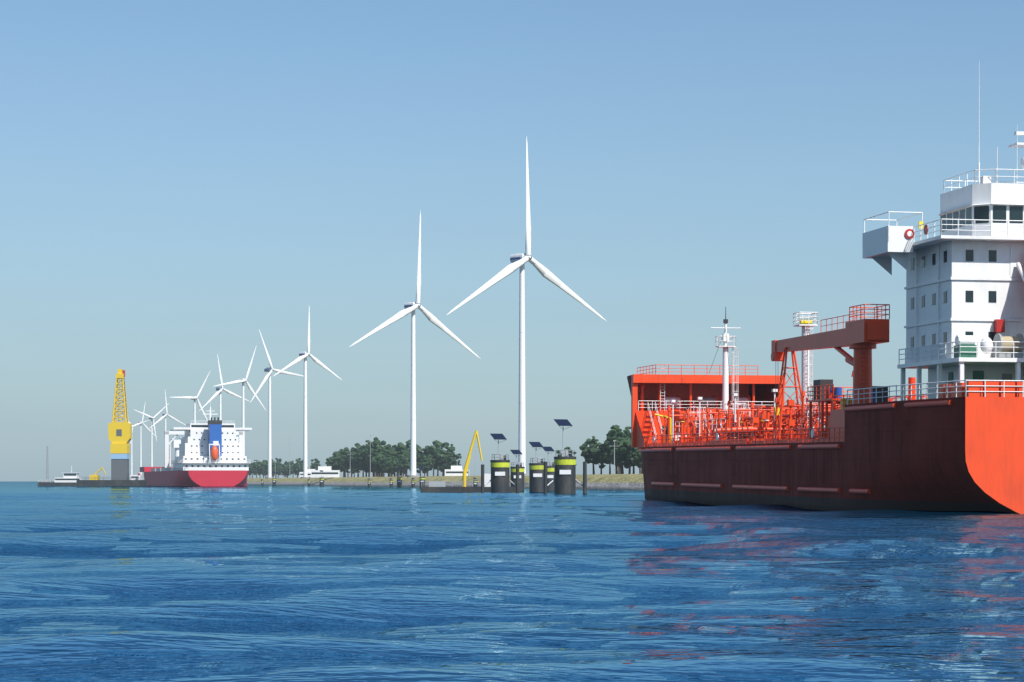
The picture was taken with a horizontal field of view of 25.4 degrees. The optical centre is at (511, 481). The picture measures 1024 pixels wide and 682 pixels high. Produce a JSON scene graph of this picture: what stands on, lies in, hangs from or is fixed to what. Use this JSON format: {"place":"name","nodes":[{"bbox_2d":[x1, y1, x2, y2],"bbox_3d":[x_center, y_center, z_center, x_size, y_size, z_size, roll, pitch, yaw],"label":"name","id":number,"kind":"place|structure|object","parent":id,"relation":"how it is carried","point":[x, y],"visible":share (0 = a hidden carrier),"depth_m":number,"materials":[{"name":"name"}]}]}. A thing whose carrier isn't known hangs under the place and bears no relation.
{"place":"outdoors","nodes":[
{"label":"outdoors","id":0,"kind":"place"},
{"bbox_2d":[143,474,643,489],"bbox_3d":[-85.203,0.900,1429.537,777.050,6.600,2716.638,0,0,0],"label":"embankment","id":1,"kind":"structure","parent":0,"point":[617,481],"depth_m":891.46,"materials":[{"name":"grey concrete"}]},
{"bbox_2d":[121,415,148,474],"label":"wind turbine","id":2,"kind":"object","parent":1,"relation":"on","point":[131,450],"visible":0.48,"depth_m":2790.74,"materials":[{"name":"white metal"}]},
{"bbox_2d":[132,401,154,479],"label":"wind turbine","id":3,"kind":"object","parent":1,"relation":"on","point":[140,423],"visible":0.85,"depth_m":2616.44,"materials":[{"name":"white metal"}]},
{"bbox_2d":[133,404,167,466],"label":"wind turbine","id":4,"kind":"object","parent":1,"relation":"on","point":[151,418],"visible":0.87,"depth_m":2426.77,"materials":[{"name":"white metal"}]},
{"bbox_2d":[149,391,184,430],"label":"wind turbine","id":5,"kind":"object","parent":1,"relation":"on","point":[164,415],"visible":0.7,"depth_m":2291.94,"materials":[{"name":"white metal"}]},
{"bbox_2d":[170,372,209,422],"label":"wind turbine","id":6,"kind":"object","parent":1,"relation":"on","point":[194,398],"visible":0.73,"depth_m":1839.90,"materials":[{"name":"white metal"}]},
{"bbox_2d":[200,354,249,419],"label":"wind turbine","id":7,"kind":"object","parent":1,"relation":"on","point":[219,389],"visible":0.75,"depth_m":1657.59,"materials":[{"name":"white metal"}]},
{"bbox_2d":[215,345,265,455],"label":"wind turbine","id":8,"kind":"object","parent":1,"relation":"on","point":[242,381],"visible":0.88,"depth_m":1521.97,"materials":[{"name":"white metal"}]},
{"bbox_2d":[250,330,303,478],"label":"wind turbine","id":9,"kind":"object","parent":1,"relation":"on","point":[270,370],"visible":0.94,"depth_m":1372.07,"materials":[{"name":"white metal"}]},
{"bbox_2d":[248,458,319,477],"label":"trees","id":10,"kind":"object","parent":1,"relation":"on","point":[278,468],"visible":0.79,"depth_m":1958.69,"materials":[{"name":"green plant"}]},
{"bbox_2d":[274,307,342,477],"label":"wind turbine","id":11,"kind":"object","parent":1,"relation":"on","point":[303,355],"visible":1,"depth_m":1204.17,"materials":[{"name":"white metal"}]},
{"bbox_2d":[326,437,461,476],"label":"trees","id":12,"kind":"object","parent":1,"relation":"on","point":[388,458],"visible":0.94,"depth_m":1315.75,"materials":[{"name":"green plant"}]},
{"bbox_2d":[350,210,478,476],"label":"wind turbine","id":13,"kind":"object","parent":1,"relation":"on","point":[410,307],"visible":1,"depth_m":871.49,"materials":[{"name":"white metal"}]},
{"bbox_2d":[447,137,605,475],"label":"wind turbine","id":14,"kind":"object","parent":1,"relation":"on","point":[517,261],"visible":0.95,"depth_m":685.59,"materials":[{"name":"white metal"}]},
{"bbox_2d":[556,425,642,473],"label":"trees","id":15,"kind":"object","parent":1,"relation":"on","point":[627,455],"visible":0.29,"depth_m":722.95,"materials":[{"name":"green plant"}]},
{"bbox_2d":[275,435,615,477],"bbox_3d":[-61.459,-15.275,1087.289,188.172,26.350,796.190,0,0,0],"label":"buildings","id":16,"kind":"structure","parent":0,"point":[452,471],"depth_m":1202.21,"materials":[{"name":"white paint"}]},
{"bbox_2d":[0,481,1023,681],"bbox_3d":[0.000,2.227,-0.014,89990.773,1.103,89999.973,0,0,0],"label":"sea water","id":17,"kind":"structure","parent":0,"point":[278,583],"depth_m":47.03,"materials":[{"name":"blue liquid"}]},
{"bbox_2d":[38,448,81,485],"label":"boat","id":18,"kind":"object","parent":17,"relation":"on","point":[68,479],"visible":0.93,"depth_m":1077.40,"materials":[{"name":"white paint"}]},
{"bbox_2d":[76,369,145,485],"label":"floating crane","id":19,"kind":"object","parent":17,"relation":"on","point":[119,435],"visible":1,"depth_m":996.95,"materials":[{"name":"yellow metal"}]},
{"bbox_2d":[140,407,251,485],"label":"bulk carrier","id":20,"kind":"object","parent":17,"relation":"on","point":[210,453],"visible":0.98,"depth_m":1010.97,"materials":[{"name":"red painted steel"},{"name":"white paint"},{"name":"blue paint"}]},
{"bbox_2d":[272,472,275,484],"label":"mooring dolphin","id":21,"kind":"object","parent":17,"relation":"in","point":[274,481],"visible":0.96,"depth_m":1275.39,"materials":[{"name":"black"}]},
{"bbox_2d":[320,470,323,485],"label":"mooring dolphin","id":22,"kind":"object","parent":17,"relation":"in","point":[321,480],"visible":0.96,"depth_m":1090.24,"materials":[{"name":"black metal"}]},
{"bbox_2d":[397,468,401,486],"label":"mooring dolphin","id":23,"kind":"object","parent":17,"relation":"in","point":[399,481],"visible":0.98,"depth_m":881.13,"materials":[{"name":"black"}]},
{"bbox_2d":[411,478,414,486],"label":"mooring dolphin","id":24,"kind":"object","parent":17,"relation":"in","point":[413,483],"visible":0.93,"depth_m":852.73,"materials":[{"name":"black metal"}]},
{"bbox_2d":[419,467,424,486],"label":"mooring dolphin","id":25,"kind":"object","parent":17,"relation":"in","point":[422,478],"visible":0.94,"depth_m":834.22,"materials":[{"name":"black"}]},
{"bbox_2d":[420,430,515,492],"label":"crane workboat","id":26,"kind":"object","parent":17,"relation":"on","point":[437,486],"visible":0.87,"depth_m":415.18,"materials":[{"name":"yellow"}]},
{"bbox_2d":[473,478,477,486],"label":"mooring dolphin","id":27,"kind":"object","parent":17,"relation":"in","point":[475,484],"visible":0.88,"depth_m":742.48,"materials":[{"name":"black"}]},
{"bbox_2d":[481,434,518,492],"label":"mooring dolphin","id":28,"kind":"object","parent":17,"relation":"in","point":[500,480],"visible":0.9,"depth_m":404.31,"materials":[{"name":"black metal"}]},
{"bbox_2d":[510,450,524,490],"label":"mooring dolphin","id":29,"kind":"object","parent":17,"relation":"in","point":[521,475],"visible":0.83,"depth_m":496.73,"materials":[{"name":"black metal"}]},
{"bbox_2d":[529,442,543,491],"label":"mooring dolphin","id":30,"kind":"object","parent":17,"relation":"in","point":[536,476],"visible":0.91,"depth_m":436.74,"materials":[{"name":"black metal"}]},
{"bbox_2d":[543,447,553,490],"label":"mooring dolphin","id":31,"kind":"object","parent":17,"relation":"in","point":[550,472],"visible":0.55,"depth_m":474.71,"materials":[{"name":"black metal"}]},
{"bbox_2d":[544,419,586,493],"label":"mooring dolphin","id":32,"kind":"object","parent":17,"relation":"in","point":[564,479],"visible":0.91,"depth_m":376.27,"materials":[{"name":"black metal"}]},
{"bbox_2d":[627,131,1023,513],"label":"tanker ship","id":33,"kind":"object","parent":17,"relation":"on","point":[953,440],"visible":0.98,"depth_m":165.72,"materials":[{"name":"red metal"}]},
{"bbox_2d":[0,0,1023,480],"label":"sky","id":34,"kind":"structure","parent":0,"point":[181,181],"materials":[{"name":"blue"}]}
]}

